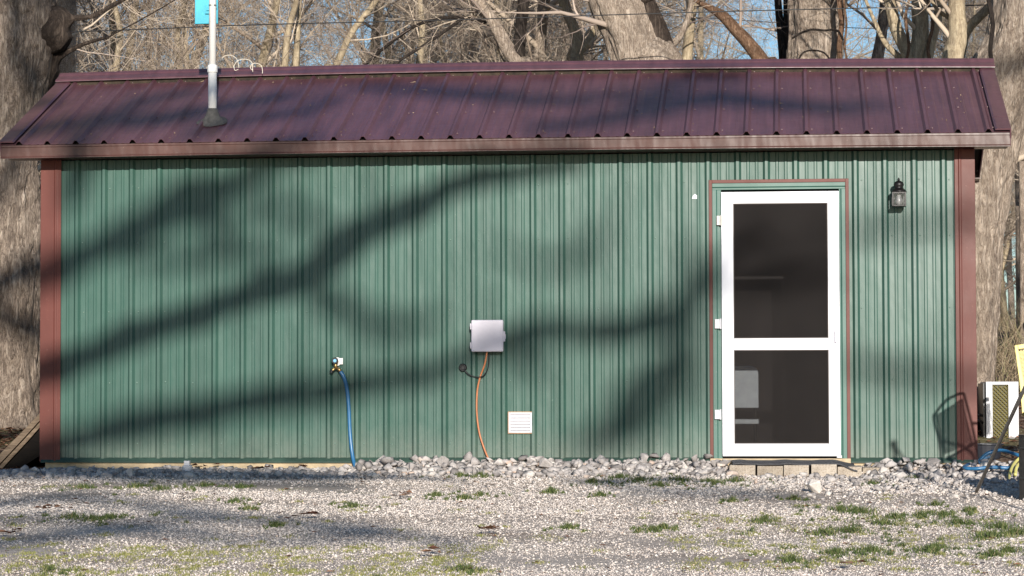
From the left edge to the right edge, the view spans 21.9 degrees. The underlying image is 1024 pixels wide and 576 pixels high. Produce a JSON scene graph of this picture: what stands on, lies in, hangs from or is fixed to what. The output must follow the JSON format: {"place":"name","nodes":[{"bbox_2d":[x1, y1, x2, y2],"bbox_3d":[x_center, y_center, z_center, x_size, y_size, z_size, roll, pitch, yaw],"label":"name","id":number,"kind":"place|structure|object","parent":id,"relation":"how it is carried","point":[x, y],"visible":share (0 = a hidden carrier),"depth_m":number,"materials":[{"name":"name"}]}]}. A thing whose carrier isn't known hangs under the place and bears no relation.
{"place":"outdoors","nodes":[
{"label":"outdoors","id":0,"kind":"place"},
{"bbox_2d":[0,328,1023,575],"bbox_3d":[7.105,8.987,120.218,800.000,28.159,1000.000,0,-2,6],"label":"ground","id":1,"kind":"structure","parent":0,"point":[598,560],"depth_m":15.88,"materials":[{"name":"grey gravel"}]},
{"bbox_2d":[0,413,44,469],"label":"leaning hatch","id":2,"kind":"object","parent":1,"relation":"on","point":[22,449],"visible":0.17,"depth_m":21.43,"materials":[{"name":"brown wood"}]},
{"bbox_2d":[37,0,108,184],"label":"bare tree","id":3,"kind":"object","parent":1,"relation":"on","point":[85,63],"visible":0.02,"depth_m":35.94,"materials":[{"name":"brown plant"}]},
{"bbox_2d":[0,0,174,429],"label":"oak tree","id":4,"kind":"object","parent":1,"relation":"on","point":[36,36],"visible":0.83,"depth_m":25.56,"materials":[{"name":"brown plant"}]},
{"bbox_2d":[75,3,148,71],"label":"bare tree","id":5,"kind":"object","parent":1,"relation":"on","point":[97,42],"depth_m":63.70,"materials":[{"name":"brown plant"}]},
{"bbox_2d":[57,0,194,70],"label":"slim tree","id":6,"kind":"object","parent":1,"relation":"on","point":[118,18],"visible":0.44,"depth_m":34.41,"materials":[{"name":"beige plant"}]},
{"bbox_2d":[78,0,192,69],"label":"bare tree","id":7,"kind":"object","parent":1,"relation":"on","point":[145,35],"visible":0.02,"depth_m":71.66,"materials":[{"name":"beige plant"}]},
{"bbox_2d":[38,0,241,173],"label":"bare tree","id":8,"kind":"object","parent":1,"relation":"on","point":[147,33],"visible":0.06,"depth_m":52.22,"materials":[{"name":"brown plant"}]},
{"bbox_2d":[37,0,254,170],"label":"bare tree","id":9,"kind":"object","parent":1,"relation":"on","point":[87,54],"visible":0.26,"depth_m":30.64,"materials":[{"name":"beige plant"}]},
{"bbox_2d":[55,0,240,82],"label":"bare tree","id":10,"kind":"object","parent":1,"relation":"on","point":[75,22],"visible":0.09,"depth_m":34.02,"materials":[{"name":"beige plant"}]},
{"bbox_2d":[40,0,275,175],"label":"bare tree","id":11,"kind":"object","parent":1,"relation":"on","point":[113,44],"visible":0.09,"depth_m":37.34,"materials":[{"name":"brown plant"}]},
{"bbox_2d":[124,0,256,69],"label":"bare tree","id":12,"kind":"object","parent":1,"relation":"on","point":[194,36],"depth_m":69.25,"materials":[{"name":"brown plant"}]},
{"bbox_2d":[114,0,270,68],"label":"slim tree","id":13,"kind":"object","parent":1,"relation":"on","point":[176,32],"visible":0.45,"depth_m":37.91,"materials":[{"name":"brown plant"}]},
{"bbox_2d":[98,0,309,69],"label":"bare tree","id":14,"kind":"object","parent":1,"relation":"on","point":[202,44],"visible":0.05,"depth_m":54.73,"materials":[{"name":"brown plant"}]},
{"bbox_2d":[77,0,353,70],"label":"bare tree","id":15,"kind":"object","parent":1,"relation":"on","point":[184,35],"visible":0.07,"depth_m":51.60,"materials":[{"name":"brown plant"}]},
{"bbox_2d":[106,0,394,69],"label":"bare tree","id":16,"kind":"object","parent":1,"relation":"on","point":[263,55],"visible":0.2,"depth_m":37.75,"materials":[{"name":"brown plant"}]},
{"bbox_2d":[183,0,318,67],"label":"bare tree","id":17,"kind":"object","parent":1,"relation":"on","point":[253,38],"visible":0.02,"depth_m":71.40,"materials":[{"name":"brown plant"}]},
{"bbox_2d":[223,0,312,65],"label":"slim tree","id":18,"kind":"object","parent":1,"relation":"on","point":[296,52],"visible":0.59,"depth_m":35.59,"materials":[{"name":"beige plant"}]},
{"bbox_2d":[206,0,343,66],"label":"bare tree","id":19,"kind":"object","parent":1,"relation":"on","point":[275,39],"visible":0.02,"depth_m":58.06,"materials":[{"name":"brown plant"}]},
{"bbox_2d":[242,0,337,66],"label":"slim tree","id":20,"kind":"object","parent":1,"relation":"on","point":[287,41],"visible":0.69,"depth_m":34.90,"materials":[{"name":"beige plant"}]},
{"bbox_2d":[68,0,532,71],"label":"forked tree","id":21,"kind":"object","parent":1,"relation":"on","point":[513,54],"visible":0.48,"depth_m":31.35,"materials":[{"name":"beige plant"}]},
{"bbox_2d":[219,0,501,66],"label":"bare tree","id":22,"kind":"object","parent":1,"relation":"on","point":[374,19],"visible":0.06,"depth_m":47.25,"materials":[{"name":"brown plant"}]},
{"bbox_2d":[255,0,493,65],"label":"bare tree","id":23,"kind":"object","parent":1,"relation":"on","point":[367,24],"visible":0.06,"depth_m":46.04,"materials":[{"name":"brown plant"}]},
{"bbox_2d":[325,1,457,63],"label":"bare tree","id":24,"kind":"object","parent":1,"relation":"on","point":[389,33],"visible":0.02,"depth_m":66.38,"materials":[{"name":"brown plant"}]},
{"bbox_2d":[325,0,466,65],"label":"slim tree","id":25,"kind":"object","parent":1,"relation":"on","point":[355,27],"visible":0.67,"depth_m":36.22,"materials":[{"name":"beige plant"}]},
{"bbox_2d":[322,2,483,65],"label":"bare tree","id":26,"kind":"object","parent":1,"relation":"on","point":[370,31],"depth_m":57.15,"materials":[{"name":"beige plant"}]},
{"bbox_2d":[380,0,439,63],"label":"slim tree","id":27,"kind":"object","parent":1,"relation":"on","point":[419,60],"visible":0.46,"depth_m":36.84,"materials":[{"name":"beige plant"}]},
{"bbox_2d":[334,0,509,63],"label":"bare tree","id":28,"kind":"object","parent":1,"relation":"on","point":[441,40],"visible":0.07,"depth_m":43.78,"materials":[{"name":"brown plant"}]},
{"bbox_2d":[315,0,532,65],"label":"bare tree","id":29,"kind":"object","parent":1,"relation":"on","point":[409,33],"visible":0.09,"depth_m":44.62,"materials":[{"name":"brown plant"}]},
{"bbox_2d":[386,0,560,62],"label":"bare tree","id":30,"kind":"object","parent":1,"relation":"on","point":[453,34],"depth_m":48.11,"materials":[{"name":"brown plant"}]},
{"bbox_2d":[381,0,606,63],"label":"bare tree","id":31,"kind":"object","parent":1,"relation":"on","point":[533,3],"visible":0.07,"depth_m":46.27,"materials":[{"name":"beige plant"}]},
{"bbox_2d":[0,58,1010,468],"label":"metal shed","id":32,"kind":"structure","parent":1,"relation":"on","point":[240,280],"depth_m":20.78,"materials":[{"name":"green metal"}]},
{"bbox_2d":[196,0,226,126],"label":"vent pipe","id":33,"kind":"object","parent":32,"relation":"on","point":[212,117],"visible":1,"depth_m":21.16,"materials":[{"name":"plastic"}]},
{"bbox_2d":[195,0,217,23],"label":"antenna panel","id":34,"kind":"object","parent":33,"relation":"attached to","point":[201,11],"visible":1,"depth_m":21.29,"materials":[{"name":"metal"}]},
{"bbox_2d":[330,357,342,372],"bbox_3d":[-1.383,0.608,20.754,0.100,0.127,0.084,0,-2,6],"label":"outdoor faucet","id":35,"kind":"object","parent":32,"relation":"attached to","point":[336,361],"visible":1,"depth_m":20.74,"materials":[{"name":"metal"}]},
{"bbox_2d":[339,371,355,466],"bbox_3d":[-1.263,1.042,20.704,0.190,0.792,0.079,-2,-3,33],"label":"garden hose","id":36,"kind":"object","parent":35,"relation":"hanging from","point":[342,374],"visible":0.96,"depth_m":20.73,"materials":[{"name":"blue rubber"}]},
{"bbox_2d":[459,354,489,377],"bbox_3d":[-0.294,0.608,20.667,0.255,0.189,0.034,-1,-2,14],"label":"short black cable","id":37,"kind":"object","parent":32,"relation":"attached to","point":[462,367],"visible":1,"depth_m":20.67,"materials":[{"name":"black plastic"}]},
{"bbox_2d":[470,320,505,351],"bbox_3d":[-0.184,0.375,20.631,0.282,0.249,0.093,0,-2,6],"label":"junction box","id":38,"kind":"object","parent":32,"relation":"attached to","point":[488,335],"visible":1,"depth_m":20.59,"materials":[{"name":"grey plastic"}]},
{"bbox_2d":[476,352,488,457],"bbox_3d":[-0.214,0.947,20.621,0.154,0.922,0.025,-2,-3,32],"label":"power cable","id":39,"kind":"object","parent":38,"relation":"hanging from","point":[477,405],"visible":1,"depth_m":20.64,"materials":[{"name":"plastic"}]},
{"bbox_2d":[508,412,532,433],"bbox_3d":[0.065,1.050,20.617,0.194,0.171,0.019,0,-2,6],"label":"wall vent","id":40,"kind":"object","parent":32,"relation":"attached to","point":[520,422],"depth_m":20.61,"materials":[{"name":"white plastic"}]},
{"bbox_2d":[735,366,758,457],"bbox_3d":[1.732,0.996,21.216,0.500,0.740,0.450,0,-2,6],"label":"padded chair","id":41,"kind":"object","parent":32,"relation":"in","point":[746,386],"visible":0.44,"depth_m":20.98,"materials":[{"name":"grey leather"}]},
{"bbox_2d":[715,191,841,457],"bbox_3d":[2.051,0.281,20.410,0.975,2.058,0.054,0,-2,6],"label":"door","id":42,"kind":"structure","parent":32,"relation":"in","point":[730,344],"depth_m":20.41,"materials":[{"name":"white paint"}]},
{"bbox_2d":[891,178,906,206],"bbox_3d":[2.972,-0.735,20.306,0.124,0.222,0.159,0,-2,6],"label":"wall lamp","id":43,"kind":"object","parent":32,"relation":"attached to","point":[898,191],"visible":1,"depth_m":20.26,"materials":[{"name":"black metal"}]},
{"bbox_2d":[0,475,1021,575],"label":"soil crumbs","id":44,"kind":"object","parent":1,"relation":"on","point":[469,522],"visible":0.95,"depth_m":15.54,"materials":[{"name":"brown soil"}]},
{"bbox_2d":[433,0,588,62],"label":"bare tree","id":45,"kind":"object","parent":1,"relation":"on","point":[530,35],"depth_m":47.56,"materials":[{"name":"brown plant"}]},
{"bbox_2d":[0,463,1022,573],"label":"fallen leaves","id":46,"kind":"object","parent":1,"relation":"on","point":[316,512],"visible":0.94,"depth_m":16.02,"materials":[{"name":"brown plant"}]},
{"bbox_2d":[0,451,1023,504],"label":"rubble","id":47,"kind":"object","parent":1,"relation":"on","point":[421,465],"visible":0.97,"depth_m":20.25,"materials":[{"name":"grey stone"}]},
{"bbox_2d":[182,461,191,470],"bbox_3d":[-2.530,1.416,20.581,0.080,0.140,0.079,0,-2,6],"label":"cleanout cap","id":48,"kind":"object","parent":47,"relation":"on","point":[187,466],"visible":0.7,"depth_m":20.55,"materials":[{"name":"white plastic"}]},
{"bbox_2d":[436,456,448,466],"bbox_3d":[-0.537,1.363,20.497,0.067,0.125,0.079,-2,-3,43],"label":"stone","id":49,"kind":"object","parent":47,"relation":"on","point":[441,460],"visible":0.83,"depth_m":20.47,"materials":[{"name":"grey stone"}]},
{"bbox_2d":[539,458,553,468],"bbox_3d":[0.268,1.356,20.372,0.116,0.092,0.114,0,-2,6],"label":"stone","id":50,"kind":"object","parent":47,"relation":"on","point":[545,463],"visible":1,"depth_m":20.34,"materials":[{"name":"grey stone"}]},
{"bbox_2d":[962,455,1018,470],"bbox_3d":[3.778,1.349,20.423,0.666,0.086,1.432,0,-2,6],"label":"garden hose","id":51,"kind":"object","parent":47,"relation":"on","point":[965,466],"visible":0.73,"depth_m":19.74,"materials":[{"name":"blue rubber"}]},
{"bbox_2d":[0,389,1023,468],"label":"leaf litter","id":52,"kind":"object","parent":1,"relation":"on","point":[43,466],"visible":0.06,"depth_m":23.75,"materials":[{"name":"brown plant"}]},
{"bbox_2d":[0,470,1023,575],"bbox_3d":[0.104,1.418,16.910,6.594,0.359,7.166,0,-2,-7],"label":"grass","id":53,"kind":"structure","parent":1,"relation":"on","point":[933,547],"depth_m":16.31,"materials":[{"name":"green plant"}]},
{"bbox_2d":[367,0,682,63],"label":"bare tree","id":54,"kind":"object","parent":1,"relation":"on","point":[497,3],"visible":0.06,"depth_m":38.83,"materials":[{"name":"brown plant"}]},
{"bbox_2d":[359,0,737,61],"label":"bare tree","id":55,"kind":"object","parent":1,"relation":"on","point":[537,43],"visible":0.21,"depth_m":31.88,"materials":[{"name":"beige plant"}]},
{"bbox_2d":[399,0,737,60],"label":"bare tree","id":56,"kind":"object","parent":1,"relation":"on","point":[604,43],"visible":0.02,"depth_m":47.45,"materials":[{"name":"beige plant"}]},
{"bbox_2d":[496,0,684,60],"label":"bare tree","id":57,"kind":"object","parent":1,"relation":"on","point":[587,57],"visible":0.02,"depth_m":46.26,"materials":[{"name":"beige plant"}]},
{"bbox_2d":[468,0,733,60],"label":"bare tree","id":58,"kind":"object","parent":1,"relation":"on","point":[572,50],"visible":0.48,"depth_m":31.74,"materials":[{"name":"brown plant"}]},
{"bbox_2d":[482,0,786,59],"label":"forked tree","id":59,"kind":"object","parent":1,"relation":"on","point":[638,37],"visible":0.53,"depth_m":28.98,"materials":[{"name":"beige plant"}]},
{"bbox_2d":[600,0,775,59],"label":"bare tree","id":60,"kind":"object","parent":1,"relation":"on","point":[702,27],"visible":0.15,"depth_m":49.05,"materials":[{"name":"brown plant"}]},
{"bbox_2d":[682,0,732,59],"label":"bare tree","id":61,"kind":"object","parent":1,"relation":"on","point":[687,48],"visible":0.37,"depth_m":30.11,"materials":[{"name":"beige plant"}]},
{"bbox_2d":[656,0,765,59],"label":"bare tree","id":62,"kind":"object","parent":1,"relation":"on","point":[711,29],"visible":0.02,"depth_m":62.65,"materials":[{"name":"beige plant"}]},
{"bbox_2d":[656,0,787,58],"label":"dark tree","id":63,"kind":"object","parent":1,"relation":"on","point":[782,38],"visible":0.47,"depth_m":30.10,"materials":[{"name":"brown plant"}]},
{"bbox_2d":[685,0,776,58],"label":"broken tree","id":64,"kind":"object","parent":1,"relation":"on","point":[753,49],"visible":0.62,"depth_m":29.55,"materials":[{"name":"brown plant"}]},
{"bbox_2d":[729,464,756,475],"bbox_3d":[1.759,1.393,20.095,0.202,0.100,0.403,0,-2,6],"label":"concrete block","id":65,"kind":"object","parent":1,"relation":"on","point":[742,469],"depth_m":19.90,"materials":[{"name":"beige concrete"}]},
{"bbox_2d":[757,465,782,475],"bbox_3d":[1.962,1.397,20.073,0.195,0.100,0.401,0,-2,6],"label":"concrete block","id":66,"kind":"object","parent":1,"relation":"on","point":[776,470],"depth_m":19.88,"materials":[{"name":"beige concrete"}]},
{"bbox_2d":[784,464,808,476],"bbox_3d":[2.157,1.389,20.043,0.188,0.100,0.401,0,-2,6],"label":"concrete block","id":67,"kind":"object","parent":1,"relation":"on","point":[789,469],"depth_m":19.85,"materials":[{"name":"beige concrete"}]},
{"bbox_2d":[758,0,847,58],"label":"oak tree","id":68,"kind":"object","parent":1,"relation":"on","point":[825,41],"visible":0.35,"depth_m":29.05,"materials":[{"name":"beige plant"}]},
{"bbox_2d":[711,0,911,58],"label":"bare tree","id":69,"kind":"object","parent":1,"relation":"on","point":[773,26],"visible":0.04,"depth_m":44.52,"materials":[{"name":"beige plant"}]},
{"bbox_2d":[806,479,821,492],"bbox_3d":[2.110,1.391,18.454,0.110,0.117,0.079,0,-2,6],"label":"stone","id":70,"kind":"object","parent":1,"relation":"on","point":[813,485],"visible":0.94,"depth_m":18.42,"materials":[{"name":"grey stone"}]},
{"bbox_2d":[658,0,983,58],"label":"bare tree","id":71,"kind":"object","parent":1,"relation":"on","point":[867,24],"visible":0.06,"depth_m":58.48,"materials":[{"name":"beige plant"}]},
{"bbox_2d":[810,464,836,476],"bbox_3d":[2.361,1.382,20.021,0.193,0.100,0.402,0,-2,6],"label":"concrete block","id":72,"kind":"object","parent":1,"relation":"on","point":[824,469],"depth_m":19.82,"materials":[{"name":"beige concrete"}]},
{"bbox_2d":[837,465,861,476],"bbox_3d":[2.562,1.402,20.060,0.186,0.100,0.402,0,-2,6],"label":"concrete block","id":73,"kind":"object","parent":1,"relation":"on","point":[843,470],"depth_m":19.86,"materials":[{"name":"beige concrete"}]},
{"bbox_2d":[732,459,857,471],"bbox_3d":[2.144,1.351,20.106,0.952,0.083,0.440,0,-2,6],"label":"door mat","id":74,"kind":"object","parent":73,"relation":"on","point":[782,462],"depth_m":20.06,"materials":[{"name":"grey rubber"}]},
{"bbox_2d":[784,0,941,57],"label":"bare tree","id":75,"kind":"object","parent":1,"relation":"on","point":[919,24],"visible":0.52,"depth_m":28.04,"materials":[{"name":"brown plant"}]},
{"bbox_2d":[791,28,843,39],"bbox_3d":[3.252,-2.695,28.102,0.558,0.136,0.024,0,-2,6],"label":"vine","id":76,"kind":"object","parent":75,"relation":"hanging from","point":[815,29],"visible":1,"depth_m":28.09,"materials":[{"name":"brown plant"}]},
{"bbox_2d":[836,0,843,58],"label":"vine","id":77,"kind":"object","parent":75,"relation":"hanging from","point":[841,30],"visible":0.49,"depth_m":28.65,"materials":[{"name":"brown plant"}]},
{"bbox_2d":[843,0,847,58],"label":"vine","id":78,"kind":"object","parent":75,"relation":"hanging from","point":[845,35],"visible":0.59,"depth_m":28.56,"materials":[{"name":"brown plant"}]},
{"bbox_2d":[904,0,910,57],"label":"vine","id":79,"kind":"object","parent":75,"relation":"hanging from","point":[907,33],"visible":0.52,"depth_m":27.69,"materials":[{"name":"brown plant"}]},
{"bbox_2d":[926,0,933,57],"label":"vine","id":80,"kind":"object","parent":75,"relation":"hanging from","point":[929,40],"visible":0.41,"depth_m":27.76,"materials":[{"name":"brown plant"}]},
{"bbox_2d":[847,0,904,57],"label":"dark tree","id":81,"kind":"object","parent":1,"relation":"on","point":[879,48],"visible":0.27,"depth_m":32.36,"materials":[{"name":"grey plant"}]},
{"bbox_2d":[859,0,988,57],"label":"bare tree","id":82,"kind":"object","parent":1,"relation":"on","point":[959,32],"visible":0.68,"depth_m":25.61,"materials":[{"name":"beige plant"}]},
{"bbox_2d":[987,0,994,57],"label":"vine","id":83,"kind":"object","parent":82,"relation":"hanging from","point":[992,31],"visible":0.61,"depth_m":24.03,"materials":[{"name":"brown plant"}]},
{"bbox_2d":[860,0,1014,329],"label":"bare tree","id":84,"kind":"object","parent":1,"relation":"on","point":[944,42],"visible":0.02,"depth_m":65.39,"materials":[{"name":"brown plant"}]},
{"bbox_2d":[887,0,1014,181],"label":"bare tree","id":85,"kind":"object","parent":1,"relation":"on","point":[941,34],"depth_m":68.79,"materials":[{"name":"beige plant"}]},
{"bbox_2d":[887,0,1015,268],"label":"bare tree","id":86,"kind":"object","parent":1,"relation":"on","point":[965,57],"visible":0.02,"depth_m":66.04,"materials":[{"name":"brown plant"}]},
{"bbox_2d":[929,0,1015,330],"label":"bare tree","id":87,"kind":"object","parent":1,"relation":"on","point":[1008,235],"visible":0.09,"depth_m":61.67,"materials":[{"name":"brown plant"}]},
{"bbox_2d":[933,0,1018,185],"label":"bare tree","id":88,"kind":"object","parent":1,"relation":"on","point":[982,23],"visible":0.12,"depth_m":49.74,"materials":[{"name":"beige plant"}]},
{"bbox_2d":[939,0,1019,336],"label":"bare tree","id":89,"kind":"object","parent":1,"relation":"on","point":[1017,249],"visible":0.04,"depth_m":55.95,"materials":[{"name":"beige plant"}]},
{"bbox_2d":[978,443,1003,458],"bbox_3d":[3.913,1.347,21.830,0.302,0.125,0.302,0,-2,6],"label":"plastic tub","id":90,"kind":"object","parent":1,"relation":"on","point":[983,448],"visible":0.33,"depth_m":21.71,"materials":[{"name":"grey plastic"}]},
{"bbox_2d":[971,0,1015,327],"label":"bare tree","id":91,"kind":"object","parent":1,"relation":"on","point":[1011,299],"visible":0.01,"depth_m":87.79,"materials":[{"name":"beige plant"}]},
{"bbox_2d":[971,32,1015,270],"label":"bare tree","id":92,"kind":"object","parent":1,"relation":"on","point":[1007,245],"depth_m":71.18,"materials":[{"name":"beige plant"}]},
{"bbox_2d":[972,0,1023,428],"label":"oak tree","id":93,"kind":"object","parent":1,"relation":"on","point":[993,189],"visible":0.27,"depth_m":24.40,"materials":[{"name":"beige plant"}]},
{"bbox_2d":[978,449,1018,463],"bbox_3d":[3.805,1.305,20.271,0.488,0.142,0.106,-2,-3,31],"label":"garden hose","id":94,"kind":"object","parent":1,"relation":"on","point":[984,455],"visible":0.7,"depth_m":20.33,"materials":[{"name":"blue rubber"}]},
{"bbox_2d":[974,386,1023,492],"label":"metal trestle","id":95,"kind":"object","parent":1,"relation":"on","point":[1003,433],"visible":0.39,"depth_m":17.61,"materials":[{"name":"metal"}]},
{"bbox_2d":[995,288,1023,392],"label":"dry brush","id":96,"kind":"object","parent":1,"relation":"on","point":[1004,365],"visible":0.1,"depth_m":30.95,"materials":[{"name":"beige plant"}]},
{"bbox_2d":[1004,183,1015,319],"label":"bare tree","id":97,"kind":"object","parent":1,"relation":"on","point":[1010,274],"visible":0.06,"depth_m":83.30,"materials":[{"name":"brown plant"}]},
{"bbox_2d":[1014,344,1023,415],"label":"yellow chair","id":98,"kind":"object","parent":1,"relation":"on","point":[1019,365],"visible":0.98,"depth_m":21.63,"materials":[{"name":"plastic"}]},
{"bbox_2d":[1018,135,1023,366],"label":"slim tree","id":99,"kind":"object","parent":1,"relation":"on","point":[1021,207],"visible":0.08,"depth_m":37.21,"materials":[{"name":"beige plant"}]},
{"bbox_2d":[1018,434,1023,500],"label":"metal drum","id":100,"kind":"object","parent":1,"relation":"on","point":[1021,467],"visible":0.98,"depth_m":17.67,"materials":[{"name":"black metal"}]},
{"bbox_3d":[4.310,1.417,23.672,0.579,0.048,1.250,0,-2,6],"label":"plastic pallet","id":101,"kind":"object","parent":1,"relation":"on","visible":0},
{"bbox_2d":[978,382,1018,437],"bbox_3d":[4.376,1.124,23.778,0.311,0.560,0.750,0,-2,6],"label":"heat pump","id":102,"kind":"object","parent":101,"relation":"on","point":[997,401],"visible":0.75,"depth_m":23.42,"materials":[{"name":"white metal"}]},
{"bbox_2d":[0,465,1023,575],"bbox_3d":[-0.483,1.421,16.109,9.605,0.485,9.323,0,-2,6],"label":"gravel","id":103,"kind":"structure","parent":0,"point":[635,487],"depth_m":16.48,"materials":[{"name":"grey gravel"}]},
{"bbox_2d":[71,4,985,31],"bbox_3d":[0.180,-2.848,27.831,18.610,0.205,0.012,0,-2,6],"label":"utility cable","id":104,"kind":"object","parent":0,"point":[512,18],"visible":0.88,"depth_m":27.85,"materials":[{"name":"black plastic"}]},
{"bbox_2d":[75,0,1015,316],"label":"sky","id":105,"kind":"structure","parent":0,"point":[853,23],"materials":[{"name":"blue"}]},
{"bbox_2d":[457,8,948,29],"bbox_3d":[3.999,-3.502,34.496,9.749,0.496,0.010,0,-2,6],"label":"utility cable","id":106,"kind":"object","parent":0,"point":[710,18],"visible":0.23,"depth_m":34.64,"materials":[{"name":"black plastic"}]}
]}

